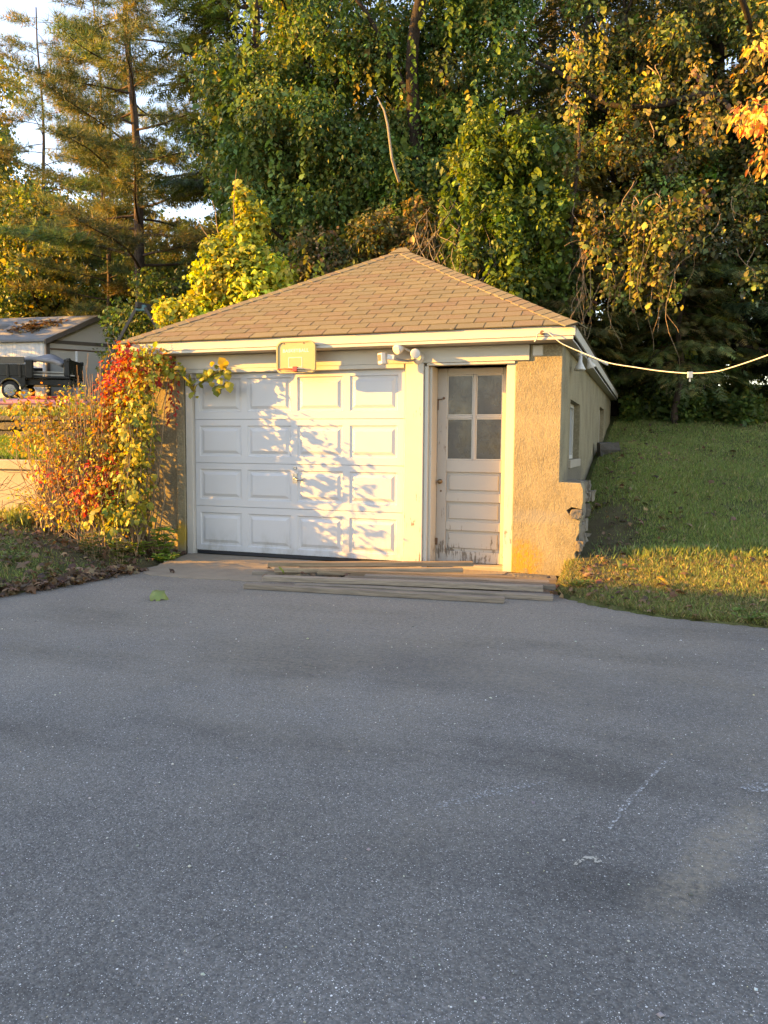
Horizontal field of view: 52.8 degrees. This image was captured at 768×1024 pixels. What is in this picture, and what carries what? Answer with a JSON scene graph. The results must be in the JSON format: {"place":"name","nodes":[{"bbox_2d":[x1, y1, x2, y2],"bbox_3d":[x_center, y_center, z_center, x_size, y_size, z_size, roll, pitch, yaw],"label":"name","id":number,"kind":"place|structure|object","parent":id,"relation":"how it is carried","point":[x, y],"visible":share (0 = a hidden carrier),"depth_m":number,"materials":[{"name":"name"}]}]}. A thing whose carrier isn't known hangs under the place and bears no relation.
{"place":"outdoors","nodes":[
{"label":"outdoors","id":0,"kind":"place"},
{"bbox_2d":[143,553,507,582],"bbox_3d":[-0.791,0.660,8.335,3.982,0.026,1.621,2,5,19],"label":"concrete apron","id":1,"kind":"object","parent":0,"point":[214,567],"visible":0.43,"depth_m":8.54,"materials":[{"name":"grey concrete"}]},
{"bbox_2d":[252,570,340,576],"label":"board","id":2,"kind":"object","parent":1,"relation":"on","point":[262,572],"visible":0.28,"depth_m":8.07,"materials":[{"name":"wood"}]},
{"bbox_2d":[274,567,462,572],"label":"board","id":3,"kind":"object","parent":2,"relation":"on","point":[392,569],"visible":0.82,"depth_m":8.04,"materials":[{"name":"brown wood"}]},
{"bbox_2d":[268,561,473,566],"bbox_3d":[-0.134,0.548,8.169,2.166,0.049,0.094,0,4,-4],"label":"board","id":4,"kind":"object","parent":3,"relation":"on","point":[368,563],"visible":1,"depth_m":8.13,"materials":[{"name":"brown wood"}]},
{"bbox_2d":[317,569,514,578],"bbox_3d":[0.309,0.635,7.776,1.993,0.047,0.094,1,3,9],"label":"board","id":5,"kind":"object","parent":2,"relation":"on","point":[340,572],"visible":0.66,"depth_m":7.76,"materials":[{"name":"brown wood"}]},
{"bbox_2d":[515,577,556,583],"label":"board","id":6,"kind":"object","parent":1,"relation":"on","point":[552,580],"visible":0.19,"depth_m":7.77,"materials":[{"name":"brown wood"}]},
{"bbox_2d":[0,553,767,1023],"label":"driveway","id":7,"kind":"structure","parent":0,"point":[68,709],"depth_m":2.90,"materials":[{"name":"grey asphalt"}]},
{"bbox_2d":[149,590,168,600],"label":"fallen leaf","id":8,"kind":"object","parent":7,"relation":"on","point":[157,595],"visible":0.94,"depth_m":6.79,"materials":[{"name":"green plant"}]},
{"bbox_2d":[243,583,504,602],"bbox_3d":[-0.134,0.739,7.092,2.459,0.047,0.092,2,4,14],"label":"board","id":9,"kind":"object","parent":7,"relation":"on","point":[391,593],"visible":1,"depth_m":7.04,"materials":[{"name":"wood"}]},
{"bbox_2d":[1,585,767,1023],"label":"loose grit","id":10,"kind":"object","parent":7,"relation":"on","point":[369,849],"visible":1,"depth_m":2.58,"materials":[{"name":"grey gravel"}]},
{"bbox_2d":[302,582,502,591],"bbox_3d":[0.119,0.702,7.549,2.062,0.048,0.107,2,9,13],"label":"board","id":11,"kind":"object","parent":7,"relation":"on","point":[426,587],"visible":0.1,"depth_m":7.41,"materials":[{"name":"brown wood"}]},
{"bbox_2d":[344,576,555,589],"bbox_3d":[0.605,0.672,7.361,2.010,0.048,0.099,1,3,11],"label":"board","id":12,"kind":"object","parent":11,"relation":"on","point":[549,586],"visible":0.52,"depth_m":7.32,"materials":[{"name":"wood"}]},
{"bbox_2d":[364,574,548,583],"bbox_3d":[0.693,0.661,7.507,1.785,0.047,0.095,1,6,9],"label":"board","id":13,"kind":"object","parent":11,"relation":"on","point":[471,578],"visible":0.5,"depth_m":7.47,"materials":[{"name":"brown wood"}]},
{"bbox_2d":[263,567,574,598],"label":"leaf litter","id":14,"kind":"object","parent":7,"relation":"on","point":[551,592],"visible":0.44,"depth_m":7.26,"materials":[{"name":"brown plant"}]},
{"bbox_2d":[294,582,552,600],"bbox_3d":[0.333,0.735,7.177,2.419,0.047,0.107,1,6,12],"label":"board","id":15,"kind":"object","parent":7,"relation":"on","point":[529,596],"visible":0.64,"depth_m":7.10,"materials":[{"name":"wood"}]},
{"bbox_2d":[262,575,542,591],"bbox_3d":[0.144,0.671,7.331,2.673,0.047,0.104,1,6,10],"label":"board","id":16,"kind":"object","parent":15,"relation":"on","point":[420,583],"visible":1,"depth_m":7.29,"materials":[{"name":"brown wood"}]},
{"bbox_2d":[437,781,545,806],"bbox_3d":[0.427,1.109,3.055,0.525,0.001,0.060,-2,5,-26],"label":"chalk mark","id":17,"kind":"object","parent":7,"relation":"on","point":[485,794],"visible":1,"depth_m":3.04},
{"bbox_2d":[574,856,601,864],"bbox_3d":[0.660,1.153,2.556,0.114,0.001,0.048,-1,5,-18],"label":"chalk mark","id":18,"kind":"object","parent":7,"relation":"on","point":[591,857],"visible":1,"depth_m":2.56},
{"bbox_2d":[608,761,665,828],"bbox_3d":[1.009,1.112,3.074,0.028,0.001,0.749,4,6,35],"label":"chalk mark","id":19,"kind":"object","parent":7,"relation":"on","point":[634,794],"visible":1,"depth_m":3.00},
{"bbox_2d":[740,782,767,791],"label":"chalk mark","id":20,"kind":"object","parent":7,"relation":"on","point":[754,787],"visible":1,"depth_m":3.12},
{"bbox_2d":[0,384,767,627],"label":"ground","id":21,"kind":"structure","parent":0,"point":[596,522],"depth_m":9.12,"materials":[{"name":"green plant"}]},
{"bbox_2d":[0,551,31,560],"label":"weed","id":22,"kind":"object","parent":21,"relation":"on","point":[15,558],"visible":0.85,"depth_m":8.05,"materials":[{"name":"green plant"}]},
{"bbox_2d":[0,502,49,526],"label":"grass tuft","id":23,"kind":"object","parent":21,"relation":"on","point":[14,516],"visible":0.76,"depth_m":9.45,"materials":[{"name":"plant"}]},
{"bbox_2d":[0,53,50,222],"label":"woodland tree","id":24,"kind":"object","parent":21,"relation":"on","point":[5,171],"visible":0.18,"depth_m":43.26,"materials":[{"name":"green plant"}]},
{"bbox_2d":[0,356,83,397],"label":"truck","id":25,"kind":"object","parent":21,"relation":"on","point":[17,373],"visible":0.81,"depth_m":29.03,"materials":[{"name":"black paint"}]},
{"bbox_2d":[24,354,63,367],"bbox_3d":[-12.920,-5.832,29.742,1.550,0.613,1.243,0,5,-2],"label":"plastic sheet","id":26,"kind":"object","parent":25,"relation":"on","point":[52,359],"visible":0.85,"depth_m":29.17,"materials":[{"name":"grey plastic"}]},
{"bbox_2d":[34,371,63,372],"bbox_3d":[-12.780,-5.309,29.321,1.501,0.070,0.080,0,5,-4],"label":"metal strip","id":27,"kind":"object","parent":25,"relation":"in","point":[48,372],"visible":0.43,"depth_m":29.29,"materials":[{"name":"grey metal"}]},
{"bbox_2d":[34,372,72,374],"bbox_3d":[-12.652,-5.240,29.232,1.751,0.070,0.080,0,5,-4],"label":"metal strip","id":28,"kind":"object","parent":25,"relation":"in","point":[49,373],"visible":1,"depth_m":29.19,"materials":[{"name":"grey metal"}]},
{"bbox_2d":[34,374,74,375],"bbox_3d":[-12.599,-5.162,29.140,1.851,0.070,0.080,0,5,-4],"label":"metal strip","id":29,"kind":"object","parent":25,"relation":"attached to","point":[51,375],"visible":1,"depth_m":29.11,"materials":[{"name":"grey metal"}]},
{"bbox_2d":[0,174,92,314],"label":"woodland tree","id":30,"kind":"object","parent":21,"relation":"on","point":[19,183],"visible":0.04,"depth_m":41.06,"materials":[{"name":"green plant"}]},
{"bbox_2d":[0,396,98,404],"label":"kayak","id":31,"kind":"object","parent":21,"relation":"on","point":[9,401],"visible":0.34,"depth_m":19.01,"materials":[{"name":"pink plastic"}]},
{"bbox_2d":[0,459,99,512],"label":"retaining wall","id":32,"kind":"structure","parent":21,"relation":"on","point":[6,465],"depth_m":10.65,"materials":[{"name":"concrete"}]},
{"bbox_2d":[0,405,112,408],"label":"timber kerb","id":33,"kind":"structure","parent":21,"relation":"on","point":[4,406],"depth_m":18.50,"materials":[{"name":"wood"}]},
{"bbox_2d":[0,435,119,459],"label":"lawn grass","id":34,"kind":"structure","parent":21,"relation":"on","point":[5,453],"depth_m":11.99,"materials":[{"name":"green plant"}]},
{"bbox_2d":[0,177,121,317],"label":"woodland tree","id":35,"kind":"object","parent":21,"relation":"on","point":[35,306],"visible":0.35,"depth_m":37.85,"materials":[{"name":"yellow plant"}]},
{"bbox_2d":[0,415,125,436],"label":"fence","id":36,"kind":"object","parent":21,"relation":"on","point":[6,422],"depth_m":14.66,"materials":[{"name":"wood"}]},
{"bbox_2d":[0,6,126,314],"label":"white pine","id":37,"kind":"object","parent":21,"relation":"on","point":[22,103],"visible":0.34,"depth_m":39.63,"materials":[{"name":"green plant"}]},
{"bbox_2d":[0,315,132,397],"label":"shed","id":38,"kind":"structure","parent":21,"relation":"on","point":[76,338],"depth_m":32.53,"materials":[{"name":"beige wood"}]},
{"bbox_2d":[1,318,67,334],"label":"leaf litter","id":39,"kind":"object","parent":38,"relation":"on","point":[44,324],"visible":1,"depth_m":32.65,"materials":[{"name":"brown plant"}]},
{"bbox_2d":[0,358,141,553],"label":"autumn shrub","id":40,"kind":"object","parent":21,"relation":"on","point":[63,482],"visible":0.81,"depth_m":9.42,"materials":[{"name":"orange plant"}]},
{"bbox_2d":[0,397,143,415],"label":"field grass","id":41,"kind":"structure","parent":21,"relation":"on","point":[21,411],"depth_m":15.97,"materials":[{"name":"plant"}]},
{"bbox_2d":[0,557,148,596],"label":"leaf litter","id":42,"kind":"object","parent":21,"relation":"on","point":[90,574],"visible":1,"depth_m":7.59,"materials":[{"name":"brown plant"}]},
{"bbox_2d":[77,528,98,554],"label":"weed","id":43,"kind":"object","parent":21,"relation":"on","point":[85,552],"visible":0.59,"depth_m":8.74,"materials":[{"name":"green plant"}]},
{"bbox_2d":[0,510,177,592],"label":"slope grass","id":44,"kind":"structure","parent":21,"relation":"on","point":[6,567],"depth_m":8.37,"materials":[{"name":"plant"}]},
{"bbox_2d":[76,530,109,559],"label":"weed","id":45,"kind":"object","parent":21,"relation":"on","point":[93,550],"visible":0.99,"depth_m":8.59,"materials":[{"name":"green plant"}]},
{"bbox_2d":[0,515,187,577],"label":"leaf litter","id":46,"kind":"object","parent":21,"relation":"on","point":[47,564],"visible":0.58,"depth_m":8.63,"materials":[{"name":"brown plant"}]},
{"bbox_2d":[5,0,197,325],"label":"white pine","id":47,"kind":"object","parent":21,"relation":"on","point":[113,288],"visible":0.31,"depth_m":33.95,"materials":[{"name":"green plant"}]},
{"bbox_2d":[26,132,180,300],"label":"woodland tree","id":48,"kind":"object","parent":21,"relation":"on","point":[86,196],"depth_m":47.85,"materials":[{"name":"green plant"}]},
{"bbox_2d":[110,533,130,564],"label":"weed","id":49,"kind":"object","parent":21,"relation":"on","point":[123,549],"visible":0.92,"depth_m":8.37,"materials":[{"name":"green plant"}]},
{"bbox_2d":[0,0,265,301],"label":"white pine","id":50,"kind":"object","parent":21,"relation":"on","point":[77,228],"visible":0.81,"depth_m":28.55,"materials":[{"name":"green plant"}]},
{"bbox_2d":[84,302,185,400],"bbox_3d":[-5.303,-3.918,20.405,2.579,2.671,4.674,3,6,28],"label":"swing set","id":51,"kind":"object","parent":21,"relation":"on","point":[142,307],"visible":0.19,"depth_m":19.00,"materials":[{"name":"grey metal"}]},
{"bbox_2d":[126,540,150,555],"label":"leafy plant","id":52,"kind":"object","parent":21,"relation":"on","point":[140,548],"visible":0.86,"depth_m":9.15,"materials":[{"name":"green plant"}]},
{"bbox_2d":[85,215,200,328],"bbox_3d":[-10.472,-9.775,38.144,9.501,8.738,8.790,2,5,19],"label":"woodland tree","id":53,"kind":"object","parent":21,"relation":"on","point":[125,297],"visible":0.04,"depth_m":36.09,"materials":[{"name":"green plant"}]},
{"bbox_2d":[92,266,209,387],"bbox_3d":[-8.264,-6.406,28.018,5.148,4.774,4.127,2,5,19],"label":"woodland bush","id":54,"kind":"object","parent":21,"relation":"on","point":[141,323],"visible":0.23,"depth_m":27.31,"materials":[{"name":"green plant"}]},
{"bbox_2d":[80,357,233,556],"bbox_3d":[-2.761,-0.665,9.268,1.098,2.349,1.672,8,9,59],"label":"grapevine","id":55,"kind":"object","parent":21,"relation":"on","point":[133,521],"visible":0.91,"depth_m":9.11,"materials":[{"name":"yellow plant"}]},
{"bbox_2d":[148,523,177,555],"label":"leafy plant","id":56,"kind":"object","parent":21,"relation":"on","point":[159,544],"visible":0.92,"depth_m":9.27,"materials":[{"name":"green plant"}]},
{"bbox_2d":[151,551,180,562],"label":"leafy plant","id":57,"kind":"object","parent":21,"relation":"on","point":[161,558],"visible":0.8,"depth_m":9.13,"materials":[{"name":"green plant"}]},
{"bbox_2d":[151,169,293,328],"bbox_3d":[-2.853,-3.678,14.015,2.801,4.868,1.124,1,5,9],"label":"sapling","id":58,"kind":"object","parent":21,"relation":"on","point":[238,267],"visible":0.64,"depth_m":13.77,"materials":[{"name":"yellow plant"}]},
{"bbox_2d":[167,215,277,299],"bbox_3d":[-5.849,-9.187,33.372,8.764,8.788,7.245,2,5,19],"label":"woodland tree","id":59,"kind":"object","parent":21,"relation":"on","point":[204,223],"depth_m":33.36,"materials":[{"name":"green plant"}]},
{"bbox_2d":[138,0,370,239],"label":"spruce","id":60,"kind":"object","parent":21,"relation":"on","point":[214,16],"visible":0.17,"depth_m":21.77,"materials":[{"name":"green plant"}]},
{"bbox_2d":[263,196,312,252],"bbox_3d":[-2.870,-8.736,31.041,6.900,8.440,6.491,-1,5,-20],"label":"woodland tree","id":61,"kind":"object","parent":21,"relation":"on","point":[275,238],"depth_m":29.92,"materials":[{"name":"green plant"}]},
{"bbox_2d":[177,0,413,286],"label":"vine draped tree","id":62,"kind":"object","parent":21,"relation":"on","point":[250,123],"visible":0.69,"depth_m":17.68,"materials":[{"name":"green plant"}]},
{"bbox_2d":[377,97,400,182],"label":"dead branch","id":63,"kind":"object","parent":62,"relation":"attached to","point":[391,157],"visible":1,"depth_m":15.96,"materials":[{"name":"brown wood"}]},
{"bbox_2d":[270,210,403,284],"bbox_3d":[-1.021,-4.103,17.283,3.947,4.701,3.152,2,5,19],"label":"thicket shrub","id":64,"kind":"object","parent":21,"relation":"on","point":[305,261],"visible":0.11,"depth_m":16.70,"materials":[{"name":"green plant"}]},
{"bbox_2d":[117,247,618,575],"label":"garage","id":65,"kind":"structure","parent":21,"relation":"on","point":[477,434],"depth_m":8.96,"materials":[{"name":"paint"}]},
{"bbox_2d":[68,334,180,554],"bbox_3d":[-3.143,-0.835,9.305,1.161,2.731,0.990,2,5,19],"label":"creeper","id":66,"kind":"object","parent":65,"relation":"attached to","point":[137,365],"visible":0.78,"depth_m":9.30,"materials":[{"name":"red plant"}]},
{"bbox_2d":[276,340,315,373],"bbox_3d":[-0.994,-1.755,8.751,0.485,0.365,0.100,2,5,19],"label":"basketball backboard","id":67,"kind":"object","parent":65,"relation":"attached to","point":[298,356],"visible":1,"depth_m":8.74,"materials":[{"name":"beige plastic"}]},
{"bbox_2d":[195,369,405,560],"bbox_3d":[-1.059,-0.562,9.234,2.740,2.256,0.093,2,5,19],"label":"garage door","id":68,"kind":"structure","parent":65,"relation":"in","point":[342,507],"depth_m":9.20,"materials":[{"name":"white metal"}]},
{"bbox_2d":[378,344,424,363],"bbox_3d":[0.182,-1.735,8.507,0.483,0.223,0.246,2,5,19],"label":"floodlight","id":69,"kind":"object","parent":65,"relation":"attached to","point":[417,356],"visible":1,"depth_m":8.48,"materials":[{"name":"white plastic"}]},
{"bbox_2d":[435,367,506,564],"bbox_3d":[0.998,-0.517,8.774,0.838,2.215,0.100,2,5,19],"label":"panel door","id":70,"kind":"structure","parent":65,"relation":"in","point":[471,419],"depth_m":8.80,"materials":[{"name":"paint"}]},
{"bbox_2d":[568,403,580,467],"bbox_3d":[2.314,-0.973,9.740,0.225,0.810,1.360,2,5,19],"label":"window","id":71,"kind":"structure","parent":65,"relation":"in","point":[573,463],"depth_m":10.23,"materials":[{"name":"white paint"}]},
{"bbox_2d":[574,352,607,370],"bbox_3d":[2.380,-1.731,8.921,0.390,0.209,0.157,0,5,-8],"label":"security lamp","id":72,"kind":"object","parent":65,"relation":"attached to","point":[581,367],"visible":0.94,"depth_m":8.89,"materials":[{"name":"white plastic"}]},
{"bbox_2d":[534,330,767,381],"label":"overhead cable","id":73,"kind":"object","parent":65,"relation":"attached to","point":[688,373],"visible":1,"depth_m":7.16,"materials":[{"name":"metal"}]},
{"bbox_2d":[337,194,458,266],"bbox_3d":[0.413,-3.325,16.792,2.977,6.839,2.089,2,5,19],"label":"thicket shrub","id":74,"kind":"object","parent":21,"relation":"on","point":[406,239],"visible":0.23,"depth_m":16.22,"materials":[{"name":"brown plant"}]},
{"bbox_2d":[320,60,495,270],"bbox_3d":[0.599,-10.204,28.375,8.334,12.784,7.411,2,5,19],"label":"woodland tree","id":75,"kind":"object","parent":21,"relation":"on","point":[400,96],"depth_m":26.92,"materials":[{"name":"green plant"}]},
{"bbox_2d":[317,0,545,271],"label":"vine draped tree","id":76,"kind":"object","parent":21,"relation":"on","point":[437,41],"visible":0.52,"depth_m":17.15,"materials":[{"name":"green plant"}]},
{"bbox_2d":[429,98,579,317],"bbox_3d":[2.360,-3.946,15.642,3.006,8.304,2.261,2,5,19],"label":"vine draped tree","id":77,"kind":"object","parent":21,"relation":"on","point":[516,211],"visible":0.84,"depth_m":14.94,"materials":[{"name":"green plant"}]},
{"bbox_2d":[411,200,499,283],"bbox_3d":[1.350,-4.853,15.465,1.868,2.598,1.274,2,5,19],"label":"bare vine tangle","id":78,"kind":"object","parent":77,"relation":"attached to","point":[478,273],"visible":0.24,"depth_m":15.32,"materials":[{"name":"plant"}]},
{"bbox_2d":[446,230,593,321],"bbox_3d":[2.453,-3.045,16.695,3.739,6.330,2.966,0,5,-6],"label":"thicket shrub","id":79,"kind":"object","parent":21,"relation":"on","point":[574,291],"visible":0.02,"depth_m":15.73,"materials":[{"name":"green plant"}]},
{"bbox_2d":[452,0,618,317],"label":"woodland tree","id":80,"kind":"object","parent":21,"relation":"on","point":[602,308],"depth_m":32.56,"materials":[{"name":"green plant"}]},
{"bbox_2d":[563,578,592,587],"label":"weed","id":81,"kind":"object","parent":21,"relation":"on","point":[581,583],"visible":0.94,"depth_m":7.16,"materials":[{"name":"green plant"}]},
{"bbox_2d":[528,120,644,364],"bbox_3d":[4.013,-3.963,16.242,2.974,8.270,3.618,5,6,40],"label":"hemlock","id":82,"kind":"object","parent":21,"relation":"on","point":[606,336],"visible":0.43,"depth_m":15.99,"materials":[{"name":"green plant"}]},
{"bbox_2d":[572,11,612,315],"bbox_3d":[7.642,-14.783,28.644,3.374,20.660,3.793,2,5,19],"label":"dead pine","id":83,"kind":"object","parent":21,"relation":"on","point":[598,23],"visible":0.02,"depth_m":28.18,"materials":[{"name":"brown wood"}]},
{"bbox_2d":[460,0,733,366],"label":"spruce","id":84,"kind":"object","parent":21,"relation":"on","point":[554,20],"visible":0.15,"depth_m":18.93,"materials":[{"name":"green plant"}]},
{"bbox_2d":[597,442,619,456],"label":"stone block","id":85,"kind":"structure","parent":21,"relation":"on","point":[606,448],"depth_m":12.76,"materials":[{"name":"grey stone"}]},
{"bbox_2d":[617,560,625,569],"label":"fallen leaf","id":86,"kind":"object","parent":21,"relation":"on","point":[620,563],"visible":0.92,"depth_m":7.71,"materials":[{"name":"yellow plant"}]},
{"bbox_2d":[524,0,723,415],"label":"vine draped tree","id":87,"kind":"object","parent":21,"relation":"on","point":[624,127],"visible":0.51,"depth_m":16.58,"materials":[{"name":"green plant"}]},
{"bbox_2d":[521,0,767,389],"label":"vine draped tree","id":88,"kind":"object","parent":21,"relation":"on","point":[744,24],"visible":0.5,"depth_m":16.60,"materials":[{"name":"green plant"}]},
{"bbox_2d":[590,314,705,415],"bbox_3d":[6.142,-3.396,18.515,2.997,2.873,2.760,2,5,19],"label":"evergreen bush","id":89,"kind":"object","parent":21,"relation":"on","point":[645,390],"visible":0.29,"depth_m":17.73,"materials":[{"name":"green plant"}]},
{"bbox_2d":[541,24,767,363],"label":"hanging vine","id":90,"kind":"object","parent":21,"relation":"on","point":[661,241],"visible":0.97,"depth_m":14.26,"materials":[{"name":"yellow plant"}]},
{"bbox_2d":[556,388,767,625],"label":"lawn grass","id":91,"kind":"structure","parent":21,"relation":"on","point":[710,549],"depth_m":10.28,"materials":[{"name":"green plant"}]},
{"bbox_2d":[556,551,767,626],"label":"verge grass","id":92,"kind":"structure","parent":21,"relation":"on","point":[702,584],"depth_m":7.04,"materials":[{"name":"green plant"}]},
{"bbox_2d":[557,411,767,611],"bbox_3d":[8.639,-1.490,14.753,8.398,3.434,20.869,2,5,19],"label":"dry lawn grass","id":93,"kind":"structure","parent":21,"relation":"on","point":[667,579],"depth_m":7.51,"materials":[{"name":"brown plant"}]},
{"bbox_2d":[572,1,760,366],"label":"woodland tree","id":94,"kind":"object","parent":21,"relation":"on","point":[726,52],"depth_m":30.76,"materials":[{"name":"green plant"}]},
{"bbox_2d":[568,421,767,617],"bbox_3d":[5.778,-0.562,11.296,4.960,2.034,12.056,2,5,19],"label":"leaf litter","id":95,"kind":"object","parent":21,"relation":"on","point":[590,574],"visible":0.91,"depth_m":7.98,"materials":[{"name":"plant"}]},
{"bbox_2d":[587,0,767,383],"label":"spruce","id":96,"kind":"object","parent":21,"relation":"on","point":[733,273],"visible":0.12,"depth_m":17.07,"materials":[{"name":"green plant"}]},
{"bbox_2d":[631,316,728,399],"bbox_3d":[7.047,-3.563,18.901,2.708,2.414,2.506,5,6,40],"label":"evergreen bush","id":97,"kind":"object","parent":21,"relation":"on","point":[712,362],"visible":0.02,"depth_m":18.23,"materials":[{"name":"green plant"}]},
{"bbox_2d":[605,218,766,423],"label":"hemlock","id":98,"kind":"object","parent":21,"relation":"on","point":[735,379],"visible":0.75,"depth_m":16.38,"materials":[{"name":"green plant"}]},
{"bbox_2d":[616,385,767,426],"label":"ground cover","id":99,"kind":"object","parent":21,"relation":"on","point":[742,408],"visible":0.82,"depth_m":17.03,"materials":[{"name":"green plant"}]},
{"bbox_2d":[713,603,767,621],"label":"weed","id":100,"kind":"object","parent":21,"relation":"on","point":[761,614],"visible":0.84,"depth_m":6.09,"materials":[{"name":"green plant"}]},
{"bbox_2d":[718,222,767,397],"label":"spruce","id":101,"kind":"object","parent":21,"relation":"on","point":[757,370],"visible":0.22,"depth_m":18.52,"materials":[{"name":"plant"}]},
{"bbox_2d":[721,1,767,184],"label":"dogwood","id":102,"kind":"object","parent":21,"relation":"on","point":[751,121],"visible":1,"depth_m":11.74,"materials":[{"name":"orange plant"}]},
{"bbox_2d":[722,297,767,388],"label":"evergreen bush","id":103,"kind":"object","parent":21,"relation":"on","point":[729,365],"depth_m":24.65,"materials":[{"name":"green plant"}]},
{"bbox_2d":[0,0,767,385],"label":"sky","id":104,"kind":"structure","parent":0,"point":[25,131],"materials":[{"name":"white"}]},
{"bbox_2d":[512,574,550,577],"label":"board","id":105,"kind":"structure","parent":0,"point":[532,575],"depth_m":7.92,"materials":[{"name":"wood"}]}
]}

